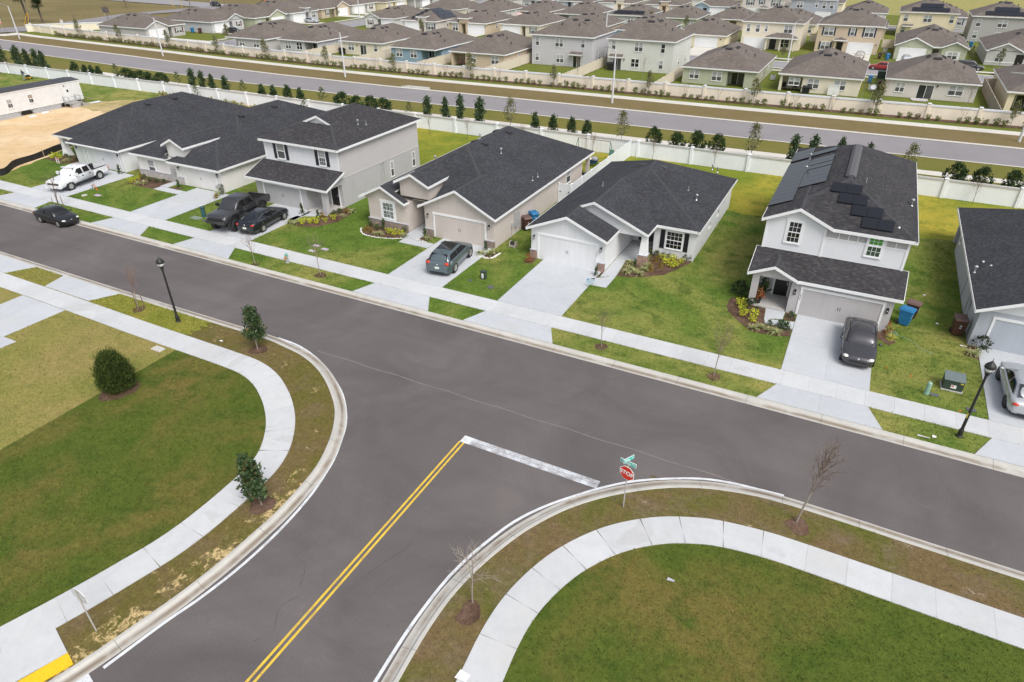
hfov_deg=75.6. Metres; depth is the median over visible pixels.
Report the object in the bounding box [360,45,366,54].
sliding door
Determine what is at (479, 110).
bay tree
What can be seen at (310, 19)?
car
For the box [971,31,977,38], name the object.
window
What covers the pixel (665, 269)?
mulch bed
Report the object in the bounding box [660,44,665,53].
window
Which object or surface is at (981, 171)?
round shrub
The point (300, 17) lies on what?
garage door
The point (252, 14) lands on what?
house
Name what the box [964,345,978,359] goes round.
mulch bed
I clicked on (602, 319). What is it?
bare sapling
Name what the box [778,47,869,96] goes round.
house
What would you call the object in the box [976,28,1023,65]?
house
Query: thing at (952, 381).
transformer box
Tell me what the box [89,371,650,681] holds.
side street
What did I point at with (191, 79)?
bay tree
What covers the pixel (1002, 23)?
window
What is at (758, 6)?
house
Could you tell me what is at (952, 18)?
window
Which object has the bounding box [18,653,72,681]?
tactile paving
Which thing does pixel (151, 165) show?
window
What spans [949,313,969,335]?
wheeled bin
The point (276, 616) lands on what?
road crack
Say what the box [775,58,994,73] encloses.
estate path
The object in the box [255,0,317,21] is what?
house
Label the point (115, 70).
pine sapling
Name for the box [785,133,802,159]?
bay tree
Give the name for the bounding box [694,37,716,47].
garage door
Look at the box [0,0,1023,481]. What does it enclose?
ground
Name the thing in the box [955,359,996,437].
lamp post
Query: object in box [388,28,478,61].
house
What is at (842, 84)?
window
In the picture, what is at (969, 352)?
flax lily
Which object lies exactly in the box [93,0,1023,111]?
estate lawn
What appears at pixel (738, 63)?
house
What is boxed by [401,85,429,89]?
drain inlet
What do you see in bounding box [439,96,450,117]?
bay tree
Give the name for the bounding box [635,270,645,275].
flax lily
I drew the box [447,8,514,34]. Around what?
house
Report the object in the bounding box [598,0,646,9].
house
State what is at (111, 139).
house
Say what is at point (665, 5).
house
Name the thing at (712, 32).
house
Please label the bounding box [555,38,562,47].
window
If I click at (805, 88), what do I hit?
grill
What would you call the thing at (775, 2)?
window
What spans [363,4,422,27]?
house
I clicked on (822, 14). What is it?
garage door
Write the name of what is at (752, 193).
back lawn
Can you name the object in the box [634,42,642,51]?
window
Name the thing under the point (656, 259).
shrub
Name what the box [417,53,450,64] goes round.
fence
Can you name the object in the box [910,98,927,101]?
step
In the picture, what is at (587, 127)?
holly shrub
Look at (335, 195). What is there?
door
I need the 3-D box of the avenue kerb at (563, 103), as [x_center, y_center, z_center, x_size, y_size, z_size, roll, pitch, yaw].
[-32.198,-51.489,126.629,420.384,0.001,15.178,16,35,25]
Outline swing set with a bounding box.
[576,137,613,155]
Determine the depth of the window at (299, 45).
146.91 m
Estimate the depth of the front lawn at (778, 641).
25.05 m
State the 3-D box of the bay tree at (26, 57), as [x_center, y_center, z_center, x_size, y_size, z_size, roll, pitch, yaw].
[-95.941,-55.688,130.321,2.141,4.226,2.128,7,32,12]
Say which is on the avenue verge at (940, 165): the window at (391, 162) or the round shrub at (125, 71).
the round shrub at (125, 71)
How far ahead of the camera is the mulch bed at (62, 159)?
78.25 m
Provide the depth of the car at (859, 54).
137.78 m
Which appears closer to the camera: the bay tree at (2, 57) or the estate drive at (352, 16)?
the bay tree at (2, 57)
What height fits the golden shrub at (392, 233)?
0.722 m
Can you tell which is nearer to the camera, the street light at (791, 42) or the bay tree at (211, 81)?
the bay tree at (211, 81)
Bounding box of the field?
[836,0,1023,14]
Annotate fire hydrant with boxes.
[284,253,289,262]
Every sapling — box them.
[38,169,64,207]
[72,17,80,34]
[101,7,109,18]
[111,63,119,74]
[112,24,121,42]
[122,263,144,308]
[162,29,170,44]
[172,72,181,83]
[210,35,217,49]
[221,23,229,43]
[238,80,247,91]
[240,231,255,263]
[259,38,269,55]
[301,233,323,274]
[317,86,327,100]
[321,44,327,65]
[389,52,395,67]
[404,102,411,112]
[447,536,502,602]
[465,52,474,76]
[503,95,515,124]
[549,64,556,85]
[596,307,612,346]
[615,108,633,138]
[645,69,653,90]
[683,15,688,24]
[712,322,738,375]
[745,120,764,153]
[751,77,761,101]
[781,45,786,57]
[795,431,850,521]
[867,81,886,114]
[901,141,921,164]
[968,45,976,58]
[995,46,1006,65]
[1010,99,1022,125]
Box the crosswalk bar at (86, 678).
[76,673,92,681]
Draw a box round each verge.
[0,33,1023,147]
[2,50,1023,186]
[18,31,1021,131]
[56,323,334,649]
[399,488,1023,681]
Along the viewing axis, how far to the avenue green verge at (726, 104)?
111.09 m
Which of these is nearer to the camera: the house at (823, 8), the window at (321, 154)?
the window at (321, 154)
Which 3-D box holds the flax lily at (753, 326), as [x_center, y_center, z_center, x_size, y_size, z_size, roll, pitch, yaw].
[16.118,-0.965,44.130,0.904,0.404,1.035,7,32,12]
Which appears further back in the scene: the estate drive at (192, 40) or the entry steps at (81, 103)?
the estate drive at (192, 40)
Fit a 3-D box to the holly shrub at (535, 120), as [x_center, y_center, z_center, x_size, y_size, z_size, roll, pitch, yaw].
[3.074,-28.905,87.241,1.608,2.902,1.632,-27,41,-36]
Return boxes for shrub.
[69,61,79,71]
[80,64,87,72]
[86,65,94,73]
[94,66,103,74]
[114,67,134,77]
[132,70,145,79]
[141,71,155,79]
[150,72,169,82]
[216,184,224,193]
[257,84,266,94]
[268,84,277,95]
[282,84,292,97]
[295,87,305,99]
[299,203,303,213]
[332,90,350,104]
[350,94,362,104]
[361,95,377,107]
[372,97,391,109]
[390,228,397,234]
[482,240,487,250]
[524,253,532,262]
[529,111,539,128]
[547,113,558,130]
[566,115,577,132]
[581,118,591,133]
[644,125,662,142]
[648,262,654,272]
[652,253,659,262]
[667,131,686,145]
[667,261,675,267]
[687,129,706,148]
[706,133,725,150]
[730,279,747,295]
[736,285,749,298]
[736,297,744,305]
[739,306,748,315]
[742,297,758,310]
[748,308,759,316]
[780,99,786,107]
[781,322,791,330]
[786,311,794,318]
[873,108,880,114]
[882,321,893,333]
[941,161,969,180]
[969,165,995,183]
[971,334,993,351]
[972,117,982,123]
[993,117,1000,125]
[1001,120,1009,126]
[1001,169,1023,187]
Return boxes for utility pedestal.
[200,206,205,216]
[923,381,932,394]
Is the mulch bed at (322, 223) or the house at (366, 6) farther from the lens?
the house at (366, 6)
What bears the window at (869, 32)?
in the house at (853, 30)
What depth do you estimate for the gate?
64.57 m
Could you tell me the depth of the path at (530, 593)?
27.09 m
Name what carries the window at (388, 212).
in the house at (492, 187)
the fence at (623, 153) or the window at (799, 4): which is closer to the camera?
the fence at (623, 153)
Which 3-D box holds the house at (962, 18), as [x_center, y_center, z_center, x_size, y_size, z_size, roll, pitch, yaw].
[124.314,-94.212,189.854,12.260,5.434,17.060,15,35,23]
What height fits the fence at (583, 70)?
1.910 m
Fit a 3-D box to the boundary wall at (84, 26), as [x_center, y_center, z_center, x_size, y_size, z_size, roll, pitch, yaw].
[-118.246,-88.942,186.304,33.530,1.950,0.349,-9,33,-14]
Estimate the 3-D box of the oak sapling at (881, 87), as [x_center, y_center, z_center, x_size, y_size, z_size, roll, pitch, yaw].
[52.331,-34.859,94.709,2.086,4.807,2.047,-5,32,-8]
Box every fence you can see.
[0,143,72,175]
[297,44,340,54]
[356,48,390,58]
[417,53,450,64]
[485,53,531,69]
[562,55,607,75]
[571,139,631,191]
[655,67,682,82]
[809,33,816,40]
[881,39,894,47]
[981,77,1001,109]
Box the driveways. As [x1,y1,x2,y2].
[0,170,1023,466]
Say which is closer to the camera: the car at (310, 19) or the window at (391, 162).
the window at (391, 162)
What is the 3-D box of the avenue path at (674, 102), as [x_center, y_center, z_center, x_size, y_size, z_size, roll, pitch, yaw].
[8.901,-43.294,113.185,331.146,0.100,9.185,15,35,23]
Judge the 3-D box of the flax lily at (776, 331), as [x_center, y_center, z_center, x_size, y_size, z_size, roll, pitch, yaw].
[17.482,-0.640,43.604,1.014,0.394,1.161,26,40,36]
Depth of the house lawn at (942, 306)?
48.24 m
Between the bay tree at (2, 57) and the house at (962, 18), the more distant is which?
the house at (962, 18)
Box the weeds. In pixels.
[153,91,254,105]
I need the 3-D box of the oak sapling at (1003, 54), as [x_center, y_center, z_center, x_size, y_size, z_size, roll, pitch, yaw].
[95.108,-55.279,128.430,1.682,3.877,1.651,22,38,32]
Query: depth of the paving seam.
36.10 m
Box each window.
[146,159,156,170]
[175,27,182,32]
[239,39,244,46]
[253,40,258,47]
[275,143,285,159]
[285,41,290,48]
[296,42,302,49]
[317,150,326,166]
[348,43,354,50]
[379,199,396,221]
[390,160,394,176]
[396,49,402,56]
[410,50,416,57]
[411,151,415,166]
[427,23,433,29]
[452,23,458,30]
[491,56,498,64]
[535,52,538,60]
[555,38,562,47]
[556,54,563,62]
[566,170,570,183]
[581,40,584,48]
[611,40,615,49]
[630,59,638,67]
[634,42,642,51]
[658,61,662,69]
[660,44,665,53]
[664,229,684,251]
[689,70,699,78]
[711,72,721,81]
[746,23,750,31]
[755,24,760,32]
[772,0,779,5]
[778,39,788,47]
[783,25,793,33]
[783,218,806,245]
[788,77,800,85]
[796,1,803,7]
[807,79,819,88]
[820,41,829,49]
[823,27,834,35]
[834,80,846,90]
[849,28,855,35]
[862,238,885,259]
[864,28,874,37]
[894,82,905,92]
[903,14,908,21]
[923,15,932,22]
[946,51,958,59]
[946,85,964,96]
[949,16,954,23]
[956,19,962,24]
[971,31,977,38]
[975,19,981,26]
[994,53,1003,62]
[996,20,1008,27]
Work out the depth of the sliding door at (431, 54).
137.09 m
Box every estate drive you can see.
[168,38,210,42]
[297,22,323,23]
[341,15,364,17]
[690,47,714,54]
[848,53,869,60]
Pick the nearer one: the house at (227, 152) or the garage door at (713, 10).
the house at (227, 152)
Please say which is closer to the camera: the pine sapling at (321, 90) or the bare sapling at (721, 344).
the bare sapling at (721, 344)
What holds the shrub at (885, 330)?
on the mulch bed at (884, 339)
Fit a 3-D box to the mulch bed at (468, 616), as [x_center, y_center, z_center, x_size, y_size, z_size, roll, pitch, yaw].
[-1.635,10.640,25.779,0.874,0.001,1.213,15,35,23]
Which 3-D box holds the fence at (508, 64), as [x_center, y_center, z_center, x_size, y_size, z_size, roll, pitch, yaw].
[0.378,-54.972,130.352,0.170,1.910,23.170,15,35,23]
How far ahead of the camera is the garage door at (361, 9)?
222.51 m
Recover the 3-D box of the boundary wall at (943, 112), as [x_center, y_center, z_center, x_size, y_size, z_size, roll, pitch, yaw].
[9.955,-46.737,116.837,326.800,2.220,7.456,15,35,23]
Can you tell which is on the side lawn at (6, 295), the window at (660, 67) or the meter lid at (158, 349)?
the meter lid at (158, 349)
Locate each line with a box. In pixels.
[103,337,346,668]
[245,441,459,681]
[253,443,463,681]
[373,477,783,681]
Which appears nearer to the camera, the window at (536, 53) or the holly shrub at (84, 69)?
the holly shrub at (84, 69)
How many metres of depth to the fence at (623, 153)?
71.90 m
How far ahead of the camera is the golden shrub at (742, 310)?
45.59 m
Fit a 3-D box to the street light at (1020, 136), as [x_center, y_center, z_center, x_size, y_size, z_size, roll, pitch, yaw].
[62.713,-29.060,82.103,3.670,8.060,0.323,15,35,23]
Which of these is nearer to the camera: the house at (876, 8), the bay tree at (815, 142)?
the bay tree at (815, 142)
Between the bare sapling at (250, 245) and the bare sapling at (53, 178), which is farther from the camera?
the bare sapling at (53, 178)
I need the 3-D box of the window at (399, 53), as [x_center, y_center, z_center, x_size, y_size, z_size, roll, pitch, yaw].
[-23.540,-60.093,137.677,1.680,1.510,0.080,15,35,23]
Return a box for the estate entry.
[0,6,220,32]
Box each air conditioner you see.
[607,62,616,69]
[770,74,775,79]
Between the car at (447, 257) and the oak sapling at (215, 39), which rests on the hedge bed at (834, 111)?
the oak sapling at (215, 39)
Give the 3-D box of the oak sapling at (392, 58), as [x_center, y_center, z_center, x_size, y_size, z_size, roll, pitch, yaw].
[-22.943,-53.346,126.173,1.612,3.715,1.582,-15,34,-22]
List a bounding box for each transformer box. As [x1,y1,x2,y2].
[877,70,885,78]
[940,369,965,393]
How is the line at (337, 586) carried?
on the side street at (395, 448)
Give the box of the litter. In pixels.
[454,669,470,681]
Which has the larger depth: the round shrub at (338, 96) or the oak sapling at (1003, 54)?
the oak sapling at (1003, 54)
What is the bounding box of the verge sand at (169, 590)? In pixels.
[17,463,310,681]
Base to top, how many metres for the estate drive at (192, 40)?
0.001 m
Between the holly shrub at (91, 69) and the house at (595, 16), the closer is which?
the holly shrub at (91, 69)
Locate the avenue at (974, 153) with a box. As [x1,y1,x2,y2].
[0,40,1023,166]
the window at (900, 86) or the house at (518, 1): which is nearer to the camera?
the window at (900, 86)
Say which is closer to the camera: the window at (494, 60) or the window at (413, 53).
the window at (494, 60)
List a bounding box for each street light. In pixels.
[3,4,19,38]
[143,15,163,55]
[325,29,345,76]
[605,46,616,102]
[787,19,801,60]
[1011,72,1023,141]
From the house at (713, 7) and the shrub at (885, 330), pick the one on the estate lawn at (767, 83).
the house at (713, 7)
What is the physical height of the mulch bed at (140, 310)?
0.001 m
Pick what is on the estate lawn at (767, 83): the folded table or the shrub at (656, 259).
the folded table
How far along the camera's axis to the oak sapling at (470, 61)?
119.09 m
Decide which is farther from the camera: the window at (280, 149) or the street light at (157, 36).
the street light at (157, 36)
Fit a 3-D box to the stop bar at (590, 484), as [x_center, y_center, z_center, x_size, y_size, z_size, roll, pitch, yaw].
[0.719,6.127,33.313,7.620,0.001,0.262,15,35,23]
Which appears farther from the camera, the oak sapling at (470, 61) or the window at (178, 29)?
the window at (178, 29)
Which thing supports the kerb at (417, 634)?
on the ground at (54, 10)
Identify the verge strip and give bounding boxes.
[90,294,209,333]
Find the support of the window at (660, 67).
in the house at (666, 47)
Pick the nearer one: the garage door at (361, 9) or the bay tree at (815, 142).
the bay tree at (815, 142)
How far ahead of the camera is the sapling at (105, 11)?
208.89 m
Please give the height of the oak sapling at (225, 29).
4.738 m
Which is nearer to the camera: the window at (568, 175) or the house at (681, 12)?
the window at (568, 175)
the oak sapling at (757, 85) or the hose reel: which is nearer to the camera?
the hose reel
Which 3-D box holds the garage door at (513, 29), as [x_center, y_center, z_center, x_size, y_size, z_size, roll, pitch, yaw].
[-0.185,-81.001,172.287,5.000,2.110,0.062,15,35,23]
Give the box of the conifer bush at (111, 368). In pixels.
[89,346,138,394]
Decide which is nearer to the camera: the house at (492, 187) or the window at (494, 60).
the house at (492, 187)
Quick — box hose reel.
[509,240,517,247]
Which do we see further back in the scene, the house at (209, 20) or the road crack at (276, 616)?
the house at (209, 20)
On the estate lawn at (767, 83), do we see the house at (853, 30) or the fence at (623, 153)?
the house at (853, 30)
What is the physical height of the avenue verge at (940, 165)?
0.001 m
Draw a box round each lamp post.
[156,256,180,322]
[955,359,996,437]
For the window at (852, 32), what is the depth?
143.21 m
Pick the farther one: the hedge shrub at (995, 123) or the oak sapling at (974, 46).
the oak sapling at (974, 46)
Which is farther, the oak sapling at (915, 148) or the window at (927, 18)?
the window at (927, 18)
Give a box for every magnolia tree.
[233,452,271,504]
[239,304,267,348]
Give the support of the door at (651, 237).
in the house at (604, 217)
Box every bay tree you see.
[0,46,8,61]
[9,47,22,64]
[10,44,23,62]
[20,48,32,65]
[29,48,40,66]
[35,50,50,67]
[185,68,197,85]
[196,70,206,86]
[206,73,217,87]
[220,74,231,89]
[422,95,432,114]
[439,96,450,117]
[455,93,465,118]
[474,96,486,121]
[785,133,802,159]
[809,134,821,146]
[837,135,846,145]
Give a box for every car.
[32,204,78,227]
[210,1,220,6]
[225,27,239,32]
[236,206,288,233]
[304,17,318,22]
[426,241,472,274]
[839,316,882,367]
[854,50,864,58]
[868,61,888,70]
[901,54,910,59]
[958,60,984,70]
[995,360,1023,415]
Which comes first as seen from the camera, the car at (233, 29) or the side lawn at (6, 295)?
the side lawn at (6, 295)
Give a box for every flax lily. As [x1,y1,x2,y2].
[620,267,632,274]
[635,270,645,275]
[746,323,757,329]
[754,321,765,329]
[765,325,775,333]
[769,327,781,336]
[882,332,899,340]
[963,348,977,357]
[966,347,982,357]
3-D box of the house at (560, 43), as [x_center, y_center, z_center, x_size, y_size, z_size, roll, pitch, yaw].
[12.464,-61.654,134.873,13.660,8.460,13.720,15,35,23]
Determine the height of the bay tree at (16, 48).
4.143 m
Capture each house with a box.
[52,91,247,172]
[96,12,185,37]
[127,100,324,192]
[163,8,244,32]
[213,3,286,27]
[225,19,307,49]
[244,103,421,215]
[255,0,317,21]
[277,22,362,51]
[289,0,350,18]
[334,0,375,13]
[338,23,422,54]
[358,126,594,249]
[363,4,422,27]
[371,0,406,9]
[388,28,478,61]
[400,6,463,31]
[407,0,438,7]
[420,0,479,13]
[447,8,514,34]
[448,30,531,67]
[465,0,524,15]
[486,0,521,4]
[498,9,567,36]
[515,0,568,12]
[522,0,557,5]
[526,160,737,272]
[530,16,616,66]
[554,0,614,17]
[557,0,601,6]
[576,10,625,28]
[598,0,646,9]
[606,19,694,73]
[608,2,662,23]
[614,13,682,34]
[644,0,693,12]
[659,4,711,27]
[681,41,776,87]
[682,16,742,47]
[692,0,704,5]
[693,0,741,15]
[709,5,756,30]
[741,5,812,51]
[742,0,790,12]
[747,144,918,331]
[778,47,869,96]
[791,0,838,16]
[794,7,823,35]
[814,7,886,54]
[837,0,846,11]
[843,0,889,18]
[880,20,888,39]
[883,53,981,102]
[893,24,969,60]
[895,0,960,35]
[947,3,968,27]
[953,207,1023,355]
[963,1,1023,41]
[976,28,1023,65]
[993,64,1023,110]
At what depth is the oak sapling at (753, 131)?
75.87 m
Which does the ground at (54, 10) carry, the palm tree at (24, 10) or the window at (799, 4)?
the palm tree at (24, 10)
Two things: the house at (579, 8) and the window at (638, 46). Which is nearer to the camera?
the window at (638, 46)
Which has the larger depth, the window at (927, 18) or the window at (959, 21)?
the window at (959, 21)
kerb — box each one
[0,39,1023,148]
[0,199,1023,477]
[0,251,345,681]
[2,49,1023,167]
[381,480,1023,681]
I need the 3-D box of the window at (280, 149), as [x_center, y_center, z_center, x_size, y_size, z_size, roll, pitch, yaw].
[-22.618,-18.573,64.482,1.120,1.657,0.080,15,35,23]
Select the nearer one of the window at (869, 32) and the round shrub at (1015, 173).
the round shrub at (1015, 173)
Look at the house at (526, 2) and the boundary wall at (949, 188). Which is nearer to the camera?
the boundary wall at (949, 188)
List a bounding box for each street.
[0,204,1023,571]
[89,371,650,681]
[214,0,485,44]
[689,55,993,81]
[888,26,963,32]
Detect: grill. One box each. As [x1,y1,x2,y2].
[337,47,345,53]
[800,85,812,92]
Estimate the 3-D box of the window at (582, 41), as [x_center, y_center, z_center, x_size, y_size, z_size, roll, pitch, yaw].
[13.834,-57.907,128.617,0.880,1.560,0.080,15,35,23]
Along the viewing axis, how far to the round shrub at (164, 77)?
115.84 m
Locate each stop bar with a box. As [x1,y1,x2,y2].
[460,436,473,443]
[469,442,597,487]
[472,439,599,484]
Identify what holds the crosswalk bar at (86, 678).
on the side street at (395, 448)
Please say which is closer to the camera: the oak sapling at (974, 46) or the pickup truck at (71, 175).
the pickup truck at (71, 175)
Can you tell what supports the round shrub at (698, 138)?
on the avenue verge at (940, 165)
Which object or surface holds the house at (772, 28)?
on the estate lawn at (767, 83)
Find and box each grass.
[6,266,210,333]
[512,203,961,322]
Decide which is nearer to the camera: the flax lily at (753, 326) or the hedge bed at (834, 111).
the flax lily at (753, 326)
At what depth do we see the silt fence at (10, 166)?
77.48 m
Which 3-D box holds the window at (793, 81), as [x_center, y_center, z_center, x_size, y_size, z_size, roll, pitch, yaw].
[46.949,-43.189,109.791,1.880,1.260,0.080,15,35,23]
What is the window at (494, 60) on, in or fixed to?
in the house at (494, 48)
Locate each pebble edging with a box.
[360,227,403,238]
[478,253,500,258]
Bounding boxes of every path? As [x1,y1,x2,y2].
[0,34,21,35]
[0,180,1023,445]
[0,272,294,652]
[9,32,1023,135]
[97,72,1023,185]
[218,0,474,39]
[456,516,1023,681]
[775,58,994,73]
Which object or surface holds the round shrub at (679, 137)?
on the avenue verge at (940, 165)
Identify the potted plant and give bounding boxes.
[756,287,765,302]
[758,277,772,296]
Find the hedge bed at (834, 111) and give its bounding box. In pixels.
[55,35,1022,128]
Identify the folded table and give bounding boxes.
[827,85,839,95]
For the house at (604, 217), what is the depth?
53.55 m
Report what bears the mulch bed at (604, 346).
on the house lawn at (942, 306)
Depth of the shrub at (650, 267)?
51.73 m
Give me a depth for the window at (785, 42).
149.06 m
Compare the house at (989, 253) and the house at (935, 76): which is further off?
the house at (935, 76)
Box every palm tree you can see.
[11,0,28,20]
[30,0,43,21]
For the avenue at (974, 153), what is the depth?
97.91 m
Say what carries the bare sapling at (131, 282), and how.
on the mulch bed at (140, 310)
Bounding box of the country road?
[114,0,225,6]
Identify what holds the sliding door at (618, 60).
in the house at (666, 47)
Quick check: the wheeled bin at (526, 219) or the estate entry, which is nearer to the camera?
the wheeled bin at (526, 219)
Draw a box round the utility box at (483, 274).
[480,269,486,279]
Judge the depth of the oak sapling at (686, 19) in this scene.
179.15 m
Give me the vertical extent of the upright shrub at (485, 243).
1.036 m
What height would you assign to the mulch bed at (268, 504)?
0.001 m
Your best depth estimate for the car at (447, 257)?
51.08 m
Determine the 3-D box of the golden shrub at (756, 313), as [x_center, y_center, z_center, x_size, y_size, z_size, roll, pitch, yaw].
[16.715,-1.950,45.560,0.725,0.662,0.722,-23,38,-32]
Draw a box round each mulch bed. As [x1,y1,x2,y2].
[45,155,78,163]
[99,380,140,400]
[128,177,172,187]
[133,306,145,312]
[247,345,267,353]
[249,496,276,514]
[288,208,355,226]
[314,272,326,277]
[363,225,403,237]
[455,600,479,625]
[484,249,497,257]
[595,344,607,349]
[617,254,690,276]
[706,372,719,380]
[726,297,790,336]
[784,312,794,321]
[785,517,808,535]
[878,332,895,345]
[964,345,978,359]
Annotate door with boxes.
[149,29,165,37]
[214,23,228,32]
[293,14,304,21]
[331,186,339,205]
[338,8,347,15]
[354,6,363,13]
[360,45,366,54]
[381,20,393,24]
[405,22,418,29]
[422,0,429,6]
[429,51,434,58]
[468,25,483,34]
[503,26,519,33]
[572,56,580,66]
[602,4,613,8]
[613,58,621,69]
[638,232,653,241]
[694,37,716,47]
[710,8,723,14]
[730,72,744,84]
[744,38,763,48]
[768,39,775,48]
[772,279,788,295]
[815,12,829,16]
[836,42,842,50]
[846,43,872,53]
[898,48,925,58]
[915,84,934,98]
[1013,55,1023,64]
[1014,95,1023,107]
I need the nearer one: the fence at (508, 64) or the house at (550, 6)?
the fence at (508, 64)
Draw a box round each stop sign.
[71,588,96,630]
[620,455,636,506]
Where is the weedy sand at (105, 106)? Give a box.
[78,99,250,112]
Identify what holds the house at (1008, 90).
on the estate lawn at (767, 83)
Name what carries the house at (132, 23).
on the estate lawn at (767, 83)
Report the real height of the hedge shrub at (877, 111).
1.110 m
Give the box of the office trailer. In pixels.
[0,77,83,120]
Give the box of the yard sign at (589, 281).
[586,278,594,287]
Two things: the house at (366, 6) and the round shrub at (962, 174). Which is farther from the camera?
the house at (366, 6)
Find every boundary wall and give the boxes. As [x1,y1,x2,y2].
[0,62,1023,208]
[25,22,101,31]
[28,23,1023,125]
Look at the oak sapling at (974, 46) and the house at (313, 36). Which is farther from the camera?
the house at (313, 36)
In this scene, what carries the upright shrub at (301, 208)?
on the mulch bed
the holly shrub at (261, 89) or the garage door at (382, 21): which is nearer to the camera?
the holly shrub at (261, 89)
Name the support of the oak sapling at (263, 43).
on the avenue green verge at (726, 104)
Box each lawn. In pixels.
[0,73,157,151]
[0,134,990,453]
[0,267,211,449]
[0,350,265,626]
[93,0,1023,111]
[417,128,1022,240]
[503,522,1023,681]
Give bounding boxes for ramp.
[0,626,66,681]
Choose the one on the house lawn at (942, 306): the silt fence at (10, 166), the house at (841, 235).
the house at (841, 235)
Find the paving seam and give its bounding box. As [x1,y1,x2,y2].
[319,351,739,483]
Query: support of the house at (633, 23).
on the estate lawn at (767, 83)
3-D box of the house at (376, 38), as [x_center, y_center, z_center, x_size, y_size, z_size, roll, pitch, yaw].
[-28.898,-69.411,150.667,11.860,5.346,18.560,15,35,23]
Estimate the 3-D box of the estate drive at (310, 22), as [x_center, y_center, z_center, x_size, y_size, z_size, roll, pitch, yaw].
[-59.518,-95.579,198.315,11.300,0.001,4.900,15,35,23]
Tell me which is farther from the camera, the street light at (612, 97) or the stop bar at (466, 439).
the street light at (612, 97)
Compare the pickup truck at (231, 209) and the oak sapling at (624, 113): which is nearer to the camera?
the pickup truck at (231, 209)
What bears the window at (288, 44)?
in the house at (313, 36)
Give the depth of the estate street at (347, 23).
197.25 m
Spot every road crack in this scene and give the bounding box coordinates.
[254,596,298,640]
[345,528,421,594]
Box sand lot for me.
[0,104,103,170]
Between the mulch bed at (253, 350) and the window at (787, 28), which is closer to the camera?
the mulch bed at (253, 350)
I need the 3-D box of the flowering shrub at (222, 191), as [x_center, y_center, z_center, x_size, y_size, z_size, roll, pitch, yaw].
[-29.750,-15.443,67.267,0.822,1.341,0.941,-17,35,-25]
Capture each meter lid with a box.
[151,345,165,351]
[190,216,202,219]
[929,392,938,396]
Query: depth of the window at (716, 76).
114.51 m
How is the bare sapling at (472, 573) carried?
on the mulch bed at (468, 616)
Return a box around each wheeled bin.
[521,214,532,229]
[528,210,539,221]
[867,75,872,82]
[885,53,890,59]
[895,305,916,325]
[905,298,922,318]
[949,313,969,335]
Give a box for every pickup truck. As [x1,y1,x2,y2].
[45,162,108,190]
[205,192,269,230]
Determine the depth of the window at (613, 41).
126.92 m
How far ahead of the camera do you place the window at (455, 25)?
176.80 m
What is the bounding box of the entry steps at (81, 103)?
[62,94,92,108]
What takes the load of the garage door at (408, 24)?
in the house at (434, 18)
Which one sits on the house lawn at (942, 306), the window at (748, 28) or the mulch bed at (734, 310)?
the mulch bed at (734, 310)
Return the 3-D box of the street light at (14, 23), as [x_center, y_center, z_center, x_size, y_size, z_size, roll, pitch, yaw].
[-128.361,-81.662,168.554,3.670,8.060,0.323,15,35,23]
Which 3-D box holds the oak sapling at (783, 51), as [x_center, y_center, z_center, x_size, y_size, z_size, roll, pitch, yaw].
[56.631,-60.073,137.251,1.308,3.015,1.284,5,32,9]
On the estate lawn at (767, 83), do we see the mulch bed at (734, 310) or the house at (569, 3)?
the house at (569, 3)
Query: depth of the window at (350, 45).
145.68 m
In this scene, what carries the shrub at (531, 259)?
on the mulch bed
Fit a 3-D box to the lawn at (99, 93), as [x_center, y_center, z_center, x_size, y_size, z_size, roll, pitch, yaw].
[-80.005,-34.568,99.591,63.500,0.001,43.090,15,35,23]
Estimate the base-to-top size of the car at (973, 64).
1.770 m
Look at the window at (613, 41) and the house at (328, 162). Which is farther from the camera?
the window at (613, 41)
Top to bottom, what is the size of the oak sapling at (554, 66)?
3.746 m
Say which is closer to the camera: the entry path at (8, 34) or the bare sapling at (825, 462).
the bare sapling at (825, 462)
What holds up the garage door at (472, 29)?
in the house at (484, 21)
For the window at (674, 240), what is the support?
in the house at (604, 217)
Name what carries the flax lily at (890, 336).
on the mulch bed at (884, 339)
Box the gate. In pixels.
[558,182,571,201]
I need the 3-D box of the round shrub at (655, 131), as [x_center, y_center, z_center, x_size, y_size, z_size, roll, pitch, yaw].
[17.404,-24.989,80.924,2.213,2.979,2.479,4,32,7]
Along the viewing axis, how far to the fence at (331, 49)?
145.54 m
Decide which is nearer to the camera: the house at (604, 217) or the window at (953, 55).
the house at (604, 217)
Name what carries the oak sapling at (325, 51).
on the hedge bed at (834, 111)
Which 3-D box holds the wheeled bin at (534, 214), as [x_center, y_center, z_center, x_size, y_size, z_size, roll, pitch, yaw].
[1.976,-11.188,59.992,0.739,1.243,0.962,-14,34,-20]
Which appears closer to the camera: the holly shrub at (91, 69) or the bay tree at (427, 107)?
the bay tree at (427, 107)
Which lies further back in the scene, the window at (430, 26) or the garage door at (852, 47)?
the window at (430, 26)

